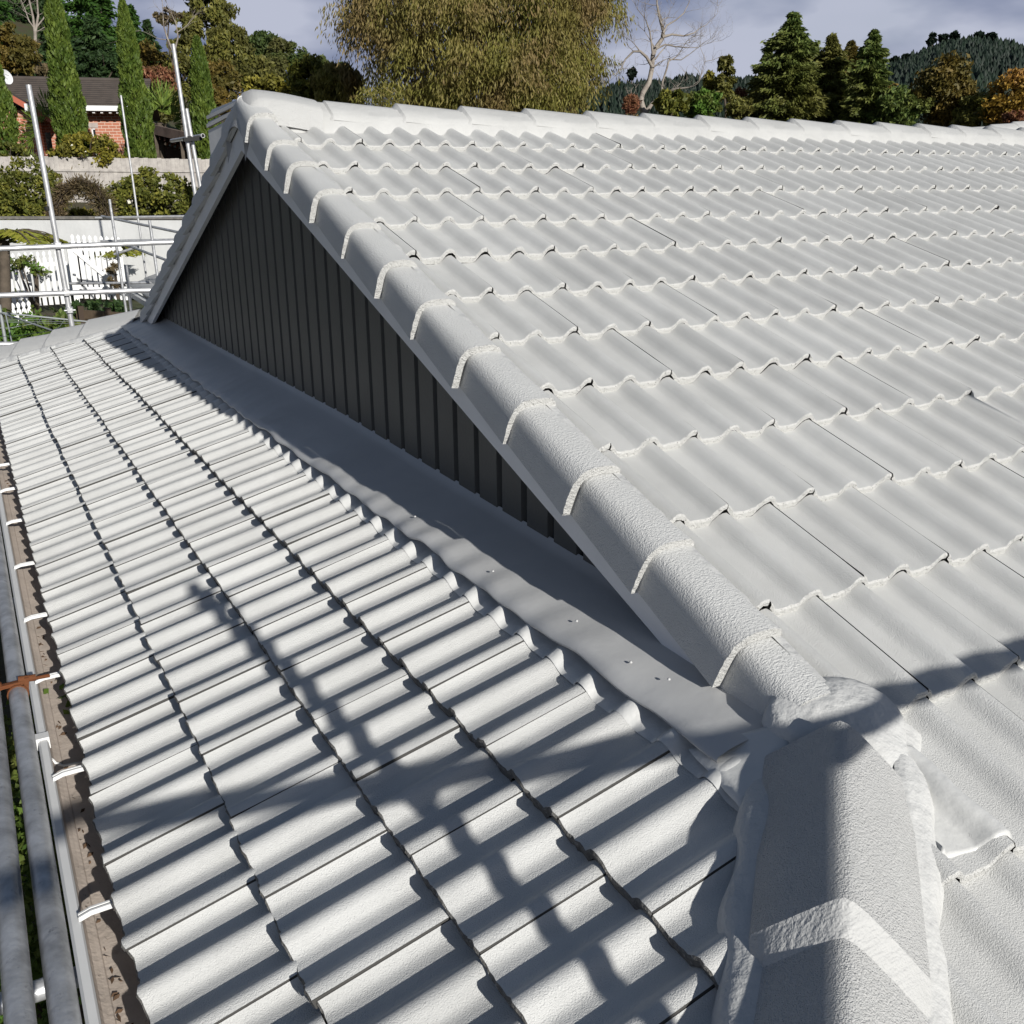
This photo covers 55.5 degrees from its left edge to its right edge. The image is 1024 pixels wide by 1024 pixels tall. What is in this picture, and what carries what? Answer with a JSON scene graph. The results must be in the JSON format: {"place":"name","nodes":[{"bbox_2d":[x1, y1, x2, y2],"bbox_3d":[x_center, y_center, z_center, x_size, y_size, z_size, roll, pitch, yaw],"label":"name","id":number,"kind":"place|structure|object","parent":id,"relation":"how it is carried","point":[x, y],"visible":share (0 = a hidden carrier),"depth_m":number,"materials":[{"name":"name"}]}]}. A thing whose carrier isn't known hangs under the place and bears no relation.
{"place":"outdoors","nodes":[
{"label":"outdoors","id":0,"kind":"place"},
{"bbox_2d":[0,0,224,989],"bbox_3d":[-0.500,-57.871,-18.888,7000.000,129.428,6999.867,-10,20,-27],"label":"ground","id":1,"kind":"structure","parent":0,"point":[23,28],"depth_m":22.86,"materials":[{"name":"plant"}]},
{"bbox_2d":[0,0,15,43],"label":"pine tree","id":2,"kind":"object","parent":1,"relation":"on","point":[4,6],"visible":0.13,"depth_m":73.77,"materials":[{"name":"green plant"}]},
{"bbox_2d":[0,64,22,156],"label":"cypress tree","id":3,"kind":"object","parent":1,"relation":"on","point":[10,133],"visible":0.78,"depth_m":32.91,"materials":[{"name":"green plant"}]},
{"bbox_2d":[0,168,25,219],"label":"camellia bush","id":4,"kind":"object","parent":1,"relation":"on","point":[4,196],"visible":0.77,"depth_m":27.98,"materials":[{"name":"green plant"}]},
{"bbox_2d":[0,141,31,162],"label":"camellia bush","id":5,"kind":"object","parent":1,"relation":"on","point":[16,149],"visible":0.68,"depth_m":32.88,"materials":[{"name":"green plant"}]},
{"bbox_2d":[0,21,42,75],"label":"bronze tree","id":6,"kind":"object","parent":1,"relation":"on","point":[16,52],"visible":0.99,"depth_m":57.64,"materials":[{"name":"green plant"}]},
{"bbox_2d":[12,301,32,324],"bbox_3d":[-9.871,-3.868,19.639,0.402,0.778,0.058,-12,22,-32],"label":"picket fence","id":7,"kind":"object","parent":1,"relation":"on","point":[23,306],"visible":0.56,"depth_m":19.55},
{"bbox_2d":[7,67,37,75],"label":"pine tree","id":8,"kind":"object","parent":1,"relation":"on","point":[20,74],"visible":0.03,"depth_m":61.14,"materials":[{"name":"green plant"}]},
{"bbox_2d":[2,0,44,25],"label":"pine tree","id":9,"kind":"object","parent":1,"relation":"on","point":[18,8],"visible":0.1,"depth_m":89.49,"materials":[{"name":"green plant"}]},
{"bbox_2d":[6,0,44,53],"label":"bare tree","id":10,"kind":"object","parent":1,"relation":"on","point":[35,26],"visible":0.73,"depth_m":68.01,"materials":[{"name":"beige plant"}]},
{"bbox_2d":[10,254,52,313],"bbox_3d":[-10.536,-4.930,21.335,0.903,1.445,0.703,-5,18,-12],"label":"creeper","id":11,"kind":"object","parent":1,"relation":"on","point":[21,262],"visible":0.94,"depth_m":21.24,"materials":[{"name":"green plant"}]},
{"bbox_2d":[0,227,68,312],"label":"tree fern","id":12,"kind":"object","parent":1,"relation":"on","point":[30,236],"visible":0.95,"depth_m":17.91,"materials":[{"name":"green plant"}]},
{"bbox_2d":[0,152,71,219],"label":"camellia bush","id":13,"kind":"object","parent":1,"relation":"on","point":[35,204],"visible":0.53,"depth_m":28.07,"materials":[{"name":"green plant"}]},
{"bbox_2d":[17,87,61,156],"bbox_3d":[-17.391,-14.279,36.631,3.311,3.196,1.349,6,19,19],"label":"fan palm","id":14,"kind":"object","parent":1,"relation":"on","point":[40,118],"visible":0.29,"depth_m":36.60,"materials":[{"name":"green plant"}]},
{"bbox_2d":[0,305,80,341],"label":"hedge","id":15,"kind":"object","parent":1,"relation":"on","point":[21,330],"visible":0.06,"depth_m":15.55,"materials":[{"name":"green plant"}]},
{"bbox_2d":[10,249,71,307],"bbox_3d":[-10.571,-5.306,21.724,1.288,1.413,0.145,-4,18,-10],"label":"picket fence","id":16,"kind":"object","parent":1,"relation":"on","point":[50,263],"visible":0.62,"depth_m":21.69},
{"bbox_2d":[33,63,48,75],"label":"grey shrub","id":17,"kind":"object","parent":1,"relation":"on","point":[43,70],"visible":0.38,"depth_m":46.53,"materials":[{"name":"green plant"}]},
{"bbox_2d":[0,678,84,1023],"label":"bush","id":18,"kind":"object","parent":1,"relation":"on","point":[37,973],"visible":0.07,"depth_m":3.08,"materials":[{"name":"green plant"}]},
{"bbox_2d":[0,305,86,341],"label":"clothesline","id":19,"kind":"object","parent":1,"relation":"on","point":[2,320],"visible":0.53,"depth_m":12.58,"materials":[{"name":"grey metal"}]},
{"bbox_2d":[37,0,79,75],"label":"pine tree","id":20,"kind":"object","parent":1,"relation":"on","point":[41,49],"visible":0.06,"depth_m":70.51,"materials":[{"name":"green plant"}]},
{"bbox_2d":[42,0,91,156],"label":"cypress tree","id":21,"kind":"object","parent":1,"relation":"on","point":[65,104],"visible":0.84,"depth_m":32.98,"materials":[{"name":"green plant"}]},
{"bbox_2d":[0,76,160,173],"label":"brick house","id":22,"kind":"structure","parent":1,"relation":"on","point":[101,98],"depth_m":40.88,"materials":[{"name":"brown"}]},
{"bbox_2d":[4,69,12,83],"bbox_3d":[-19.778,-16.859,38.079,0.470,0.842,0.537,-10,20,-27],"label":"satellite dish","id":23,"kind":"object","parent":22,"relation":"attached to","point":[8,78],"visible":0.49,"depth_m":38.07,"materials":[{"name":"grey"}]},
{"bbox_2d":[75,242,88,286],"bbox_3d":[-10.271,-5.838,23.155,0.740,1.095,0.729,-10,20,-27],"label":"bird bath","id":24,"kind":"object","parent":1,"relation":"on","point":[79,264],"visible":0.06,"depth_m":23.11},
{"bbox_2d":[45,130,127,167],"bbox_3d":[-14.490,-12.302,33.177,2.636,1.405,2.099,-10,20,-27],"label":"camellia bush","id":25,"kind":"object","parent":1,"relation":"on","point":[101,145],"visible":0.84,"depth_m":32.78,"materials":[{"name":"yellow plant"}]},
{"bbox_2d":[62,0,116,52],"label":"pine tree","id":26,"kind":"object","parent":1,"relation":"on","point":[80,8],"visible":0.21,"depth_m":82.56,"materials":[{"name":"green plant"}]},
{"bbox_2d":[0,216,182,295],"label":"retaining wall","id":27,"kind":"structure","parent":1,"relation":"on","point":[66,229],"depth_m":23.93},
{"bbox_2d":[62,297,124,318],"bbox_3d":[-7.802,-3.782,18.243,1.152,0.480,0.967,-10,20,-27],"label":"dark bush","id":28,"kind":"object","parent":1,"relation":"on","point":[117,305],"visible":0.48,"depth_m":18.15,"materials":[{"name":"green plant"}]},
{"bbox_2d":[70,15,119,77],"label":"pine tree","id":29,"kind":"object","parent":1,"relation":"on","point":[93,39],"visible":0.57,"depth_m":64.65,"materials":[{"name":"green plant"}]},
{"bbox_2d":[74,49,118,77],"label":"tree","id":30,"kind":"object","parent":1,"relation":"on","point":[101,63],"visible":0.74,"depth_m":51.37,"materials":[{"name":"green plant"}]},
{"bbox_2d":[67,234,127,301],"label":"picket gate","id":31,"kind":"structure","parent":1,"relation":"on","point":[72,254],"depth_m":22.15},
{"bbox_2d":[84,0,117,51],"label":"pine tree","id":32,"kind":"object","parent":1,"relation":"on","point":[106,15],"visible":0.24,"depth_m":93.26,"materials":[{"name":"green plant"}]},
{"bbox_2d":[0,44,204,1023],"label":"scaffold","id":33,"kind":"object","parent":1,"relation":"on","point":[55,987],"visible":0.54,"depth_m":2.09,"materials":[{"name":"grey metal"}]},
{"bbox_2d":[0,156,209,201],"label":"paling fence","id":34,"kind":"object","parent":1,"relation":"on","point":[116,169],"visible":0.27,"depth_m":33.28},
{"bbox_2d":[76,306,137,322],"bbox_3d":[-7.320,-3.068,17.752,1.662,1.300,0.138,9,20,27],"label":"timber planter","id":35,"kind":"object","parent":1,"relation":"on","point":[83,314],"visible":0.15,"depth_m":17.80,"materials":[{"name":"brown"}]},
{"bbox_2d":[105,261,124,298],"bbox_3d":[-8.948,-5.048,21.986,0.441,1.235,0.453,-10,20,-27],"label":"creeper","id":36,"kind":"object","parent":1,"relation":"on","point":[112,268],"visible":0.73,"depth_m":21.85,"materials":[{"name":"green plant"}]},
{"bbox_2d":[89,246,145,258],"bbox_3d":[-9.183,-6.056,22.611,1.314,0.308,1.228,-10,20,-27],"label":"tree fern","id":37,"kind":"object","parent":1,"relation":"on","point":[109,254],"visible":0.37,"depth_m":22.30,"materials":[{"name":"green plant"}]},
{"bbox_2d":[68,95,183,311],"bbox_3d":[-7.105,-4.924,18.239,2.277,5.879,6.147,-10,20,-27],"label":"scaffold","id":38,"kind":"object","parent":1,"relation":"on","point":[130,248],"visible":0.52,"depth_m":18.48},
{"bbox_2d":[114,0,156,157],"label":"cypress tree","id":39,"kind":"object","parent":1,"relation":"on","point":[134,93],"visible":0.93,"depth_m":33.57,"materials":[{"name":"green plant"}]},
{"bbox_2d":[127,4,151,61],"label":"pine tree","id":40,"kind":"object","parent":1,"relation":"on","point":[135,19],"visible":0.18,"depth_m":96.17,"materials":[{"name":"green plant"}]},
{"bbox_2d":[126,271,160,305],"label":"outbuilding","id":41,"kind":"structure","parent":1,"relation":"on","point":[139,298],"depth_m":19.21,"materials":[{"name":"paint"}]},
{"bbox_2d":[141,19,162,62],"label":"pine tree","id":42,"kind":"object","parent":1,"relation":"on","point":[147,25],"visible":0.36,"depth_m":108.38,"materials":[{"name":"green plant"}]},
{"bbox_2d":[139,38,168,123],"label":"olive tree","id":43,"kind":"object","parent":1,"relation":"on","point":[148,53],"visible":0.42,"depth_m":61.37,"materials":[{"name":"green plant"}]},
{"bbox_2d":[142,64,176,144],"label":"reddish tree","id":44,"kind":"object","parent":1,"relation":"on","point":[160,73],"visible":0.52,"depth_m":51.52,"materials":[{"name":"brown plant"}]},
{"bbox_2d":[112,0,206,50],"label":"bare tree","id":45,"kind":"object","parent":1,"relation":"on","point":[171,12],"visible":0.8,"depth_m":56.96,"materials":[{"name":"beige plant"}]},
{"bbox_2d":[151,79,179,144],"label":"olive tree","id":46,"kind":"object","parent":1,"relation":"on","point":[165,118],"visible":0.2,"depth_m":47.67,"materials":[{"name":"green plant"}]},
{"bbox_2d":[152,5,183,130],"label":"brown leaf tree","id":47,"kind":"object","parent":1,"relation":"on","point":[158,16],"visible":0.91,"depth_m":57.45,"materials":[{"name":"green plant"}]},
{"bbox_2d":[146,77,190,158],"bbox_3d":[-13.321,-14.932,37.352,2.822,3.240,1.137,0,18,3],"label":"fan palm","id":48,"kind":"object","parent":1,"relation":"on","point":[164,101],"visible":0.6,"depth_m":37.07,"materials":[{"name":"green plant"}]},
{"bbox_2d":[153,125,190,158],"bbox_3d":[-12.846,-12.983,37.309,1.002,3.519,6.223,-17,24,-40],"label":"pergola","id":49,"kind":"object","parent":1,"relation":"on","point":[168,134],"visible":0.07,"depth_m":36.72,"materials":[{"name":"brown"}]},
{"bbox_2d":[163,46,192,158],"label":"gum tree","id":50,"kind":"object","parent":1,"relation":"on","point":[183,59],"visible":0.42,"depth_m":59.56,"materials":[{"name":"green plant"}]},
{"bbox_2d":[165,15,201,115],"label":"gum tree","id":51,"kind":"object","parent":1,"relation":"on","point":[187,34],"visible":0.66,"depth_m":62.62,"materials":[{"name":"green plant"}]},
{"bbox_2d":[188,34,220,158],"bbox_3d":[-11.074,-14.191,35.039,1.148,5.480,1.195,-10,20,-27],"label":"cypress tree","id":52,"kind":"object","parent":1,"relation":"on","point":[202,104],"visible":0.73,"depth_m":34.55,"materials":[{"name":"green plant"}]},
{"bbox_2d":[179,0,239,46],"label":"gum tree","id":53,"kind":"object","parent":1,"relation":"on","point":[215,13],"visible":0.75,"depth_m":63.39,"materials":[{"name":"green plant"}]},
{"bbox_2d":[212,84,230,122],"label":"dark tree","id":54,"kind":"object","parent":1,"relation":"on","point":[222,94],"visible":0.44,"depth_m":41.72,"materials":[{"name":"green plant"}]},
{"bbox_2d":[207,58,242,115],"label":"gum tree","id":55,"kind":"object","parent":1,"relation":"on","point":[223,74],"visible":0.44,"depth_m":51.81,"materials":[{"name":"green plant"}]},
{"bbox_2d":[203,19,256,109],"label":"gum tree","id":56,"kind":"object","parent":1,"relation":"on","point":[220,38],"visible":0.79,"depth_m":57.50,"materials":[{"name":"green plant"}]},
{"bbox_2d":[231,52,277,91],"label":"gum tree","id":57,"kind":"object","parent":1,"relation":"on","point":[259,65],"visible":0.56,"depth_m":54.26,"materials":[{"name":"green plant"}]},
{"bbox_2d":[248,30,278,55],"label":"hill tree","id":58,"kind":"object","parent":1,"relation":"on","point":[261,40],"visible":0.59,"depth_m":115.10,"materials":[{"name":"green plant"}]},
{"bbox_2d":[241,72,292,94],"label":"leafy tree","id":59,"kind":"object","parent":1,"relation":"on","point":[270,81],"visible":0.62,"depth_m":35.62,"materials":[{"name":"yellow plant"}]},
{"bbox_2d":[266,52,288,77],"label":"hill tree","id":60,"kind":"object","parent":1,"relation":"on","point":[281,61],"visible":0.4,"depth_m":105.34,"materials":[{"name":"green plant"}]},
{"bbox_2d":[265,36,296,66],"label":"hill tree","id":61,"kind":"object","parent":1,"relation":"on","point":[280,44],"visible":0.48,"depth_m":113.09,"materials":[{"name":"green plant"}]},
{"bbox_2d":[286,46,309,77],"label":"hill tree","id":62,"kind":"object","parent":1,"relation":"on","point":[300,53],"visible":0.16,"depth_m":111.18,"materials":[{"name":"green plant"}]},
{"bbox_2d":[283,53,338,100],"bbox_3d":[-6.927,-12.212,34.899,2.043,7.862,1.834,-10,20,-27],"label":"leafy tree","id":63,"kind":"object","parent":1,"relation":"on","point":[298,74],"visible":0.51,"depth_m":33.64,"materials":[{"name":"green plant"}]},
{"bbox_2d":[317,54,331,64],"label":"hill tree","id":64,"kind":"object","parent":1,"relation":"on","point":[323,58],"visible":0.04,"depth_m":109.15,"materials":[{"name":"green plant"}]},
{"bbox_2d":[308,61,366,103],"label":"olive tree","id":65,"kind":"object","parent":1,"relation":"on","point":[342,85],"visible":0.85,"depth_m":32.52,"materials":[{"name":"green plant"}]},
{"bbox_2d":[315,0,637,115],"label":"drooping tree","id":66,"kind":"object","parent":1,"relation":"on","point":[498,75],"visible":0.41,"depth_m":28.29,"materials":[{"name":"green plant"}]},
{"bbox_2d":[0,89,1023,1023],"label":"house","id":67,"kind":"structure","parent":1,"relation":"on","point":[470,565],"depth_m":2.71,"materials":[{"name":"tile"}]},
{"bbox_2d":[206,100,235,153],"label":"roof tiles","id":68,"kind":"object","parent":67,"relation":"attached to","point":[214,133],"depth_m":25.36,"materials":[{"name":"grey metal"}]},
{"bbox_2d":[622,93,642,115],"bbox_3d":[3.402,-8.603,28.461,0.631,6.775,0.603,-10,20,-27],"label":"red bush","id":69,"kind":"object","parent":1,"relation":"on","point":[631,103],"visible":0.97,"depth_m":27.36,"materials":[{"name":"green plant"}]},
{"bbox_2d":[602,0,732,112],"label":"bare tree","id":70,"kind":"object","parent":1,"relation":"on","point":[651,63],"visible":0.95,"depth_m":27.97,"materials":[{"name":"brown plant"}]},
{"bbox_2d":[651,88,691,116],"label":"leafy tree","id":71,"kind":"object","parent":1,"relation":"on","point":[675,103],"visible":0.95,"depth_m":26.79,"materials":[{"name":"green plant"}]},
{"bbox_2d":[683,86,722,117],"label":"leafy tree","id":72,"kind":"object","parent":1,"relation":"on","point":[704,101],"visible":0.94,"depth_m":27.64,"materials":[{"name":"green plant"}]},
{"bbox_2d":[702,70,715,91],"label":"upright tree","id":73,"kind":"object","parent":1,"relation":"on","point":[708,80],"visible":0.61,"depth_m":39.80,"materials":[{"name":"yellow plant"}]},
{"bbox_2d":[712,54,737,117],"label":"upright tree","id":74,"kind":"object","parent":1,"relation":"on","point":[725,64],"visible":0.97,"depth_m":37.85,"materials":[{"name":"green plant"}]},
{"bbox_2d":[727,86,747,101],"bbox_3d":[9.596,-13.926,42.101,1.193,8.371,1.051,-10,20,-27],"label":"red bush","id":75,"kind":"object","parent":1,"relation":"on","point":[740,91],"visible":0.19,"depth_m":40.64,"materials":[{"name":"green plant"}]},
{"bbox_2d":[724,94,755,119],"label":"olive tree","id":76,"kind":"object","parent":1,"relation":"on","point":[737,107],"visible":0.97,"depth_m":29.81,"materials":[{"name":"green plant"}]},
{"bbox_2d":[746,51,772,117],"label":"conifer tree","id":77,"kind":"object","parent":1,"relation":"on","point":[755,72],"visible":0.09,"depth_m":39.26,"materials":[{"name":"green plant"}]},
{"bbox_2d":[743,11,840,121],"bbox_3d":[10.643,-13.843,38.344,3.671,10.690,3.759,-10,20,-27],"label":"conifer tree","id":78,"kind":"object","parent":1,"relation":"on","point":[784,90],"visible":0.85,"depth_m":36.79,"materials":[{"name":"green plant"}]},
{"bbox_2d":[809,32,853,122],"bbox_3d":[12.486,-13.900,39.395,3.072,10.115,2.901,-17,24,-41],"label":"conifer tree","id":79,"kind":"object","parent":1,"relation":"on","point":[833,61],"visible":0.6,"depth_m":37.88,"materials":[{"name":"green plant"}]},
{"bbox_2d":[843,39,861,81],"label":"conifer tree","id":80,"kind":"object","parent":1,"relation":"on","point":[851,47],"visible":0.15,"depth_m":38.90,"materials":[{"name":"green plant"}]},
{"bbox_2d":[838,28,896,124],"bbox_3d":[13.561,-13.162,37.430,2.337,9.909,2.515,8,20,24],"label":"conifer tree","id":81,"kind":"object","parent":1,"relation":"on","point":[869,81],"visible":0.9,"depth_m":36.11,"materials":[{"name":"green plant"}]},
{"bbox_2d":[872,84,935,125],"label":"leafy tree","id":82,"kind":"object","parent":1,"relation":"on","point":[905,105],"visible":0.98,"depth_m":35.52,"materials":[{"name":"green plant"}]},
{"bbox_2d":[907,50,979,126],"bbox_3d":[16.039,-12.614,36.936,2.633,8.940,2.374,-10,20,-27],"label":"leafy tree","id":83,"kind":"object","parent":1,"relation":"on","point":[948,82],"visible":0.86,"depth_m":35.56,"materials":[{"name":"green plant"}]},
{"bbox_2d":[949,91,1000,126],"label":"leafy tree","id":84,"kind":"object","parent":1,"relation":"on","point":[967,114],"visible":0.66,"depth_m":34.68,"materials":[{"name":"green plant"}]},
{"bbox_2d":[974,121,1023,129],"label":"wing roof","id":85,"kind":"structure","parent":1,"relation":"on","point":[1015,125],"depth_m":12.67,"materials":[{"name":"tile"}]},
{"bbox_2d":[978,66,1023,123],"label":"autumn tree","id":86,"kind":"object","parent":1,"relation":"on","point":[1001,104],"visible":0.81,"depth_m":33.59,"materials":[{"name":"orange plant"}]},
{"bbox_2d":[1001,110,1023,123],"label":"autumn tree","id":87,"kind":"object","parent":1,"relation":"on","point":[1010,117],"visible":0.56,"depth_m":31.77,"materials":[{"name":"brown plant"}]},
{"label":"garden bed","id":88,"kind":"structure","parent":1,"relation":"on","visible":0},
{"bbox_2d":[61,206,98,219],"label":"camellia bush","id":89,"kind":"object","parent":88,"relation":"on","point":[83,211],"visible":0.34,"depth_m":28.03,"materials":[{"name":"green plant"}]},
{"bbox_2d":[44,167,119,219],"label":"twig arch","id":90,"kind":"structure","parent":88,"relation":"on","point":[63,193],"depth_m":26.39,"materials":[{"name":"brown plant"}]},
{"bbox_2d":[101,173,152,219],"bbox_3d":[-11.236,-9.014,28.288,1.625,1.599,1.465,-10,20,-27],"label":"camellia bush","id":91,"kind":"object","parent":88,"relation":"on","point":[123,191],"visible":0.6,"depth_m":27.97,"materials":[{"name":"green plant"}]},
{"bbox_2d":[131,165,162,219],"bbox_3d":[-10.727,-9.168,28.584,1.098,1.920,1.025,-10,20,-27],"label":"camellia bush","id":92,"kind":"object","parent":88,"relation":"on","point":[151,178],"visible":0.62,"depth_m":28.38,"materials":[{"name":"green plant"}]},
{"bbox_2d":[149,172,198,219],"bbox_3d":[-9.774,-8.960,28.292,1.459,1.831,1.269,-1,18,-3],"label":"camellia bush","id":93,"kind":"object","parent":88,"relation":"on","point":[168,197],"visible":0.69,"depth_m":28.00,"materials":[{"name":"green plant"}]},
{"bbox_2d":[65,0,1023,105],"label":"sky","id":94,"kind":"structure","parent":0,"point":[905,26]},
{"bbox_3d":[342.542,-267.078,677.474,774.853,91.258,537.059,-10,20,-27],"label":"hill","id":95,"kind":"structure","parent":0,"visible":0},
{"bbox_2d":[925,31,937,46],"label":"pine tree","id":96,"kind":"object","parent":95,"relation":"on","point":[932,39],"visible":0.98,"depth_m":607.52,"materials":[{"name":"green plant"}]},
{"bbox_2d":[937,33,948,42],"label":"pine tree","id":97,"kind":"object","parent":95,"relation":"on","point":[943,37],"visible":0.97,"depth_m":607.22,"materials":[{"name":"green plant"}]},
{"bbox_2d":[886,34,1023,125],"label":"pine forest","id":98,"kind":"object","parent":95,"relation":"on","point":[995,58],"visible":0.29,"depth_m":543.46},
{"bbox_2d":[949,30,960,39],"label":"pine tree","id":99,"kind":"object","parent":95,"relation":"on","point":[955,35],"visible":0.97,"depth_m":607.38,"materials":[{"name":"green plant"}]},
{"bbox_2d":[973,30,985,38],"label":"pine tree","id":100,"kind":"object","parent":95,"relation":"on","point":[981,34],"visible":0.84,"depth_m":606.38,"materials":[{"name":"green plant"}]},
{"bbox_2d":[986,32,997,40],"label":"pine tree","id":101,"kind":"object","parent":95,"relation":"on","point":[993,35],"visible":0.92,"depth_m":607.51,"materials":[{"name":"green plant"}]},
{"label":"ridge hill","id":102,"kind":"structure","parent":0,"visible":0},
{"bbox_2d":[625,66,637,83],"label":"pine tree","id":103,"kind":"object","parent":102,"relation":"on","point":[632,72],"visible":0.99,"depth_m":512.56,"materials":[{"name":"green plant"}]},
{"bbox_2d":[564,71,752,118],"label":"pine forest","id":104,"kind":"object","parent":102,"relation":"on","point":[615,101],"visible":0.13,"depth_m":483.53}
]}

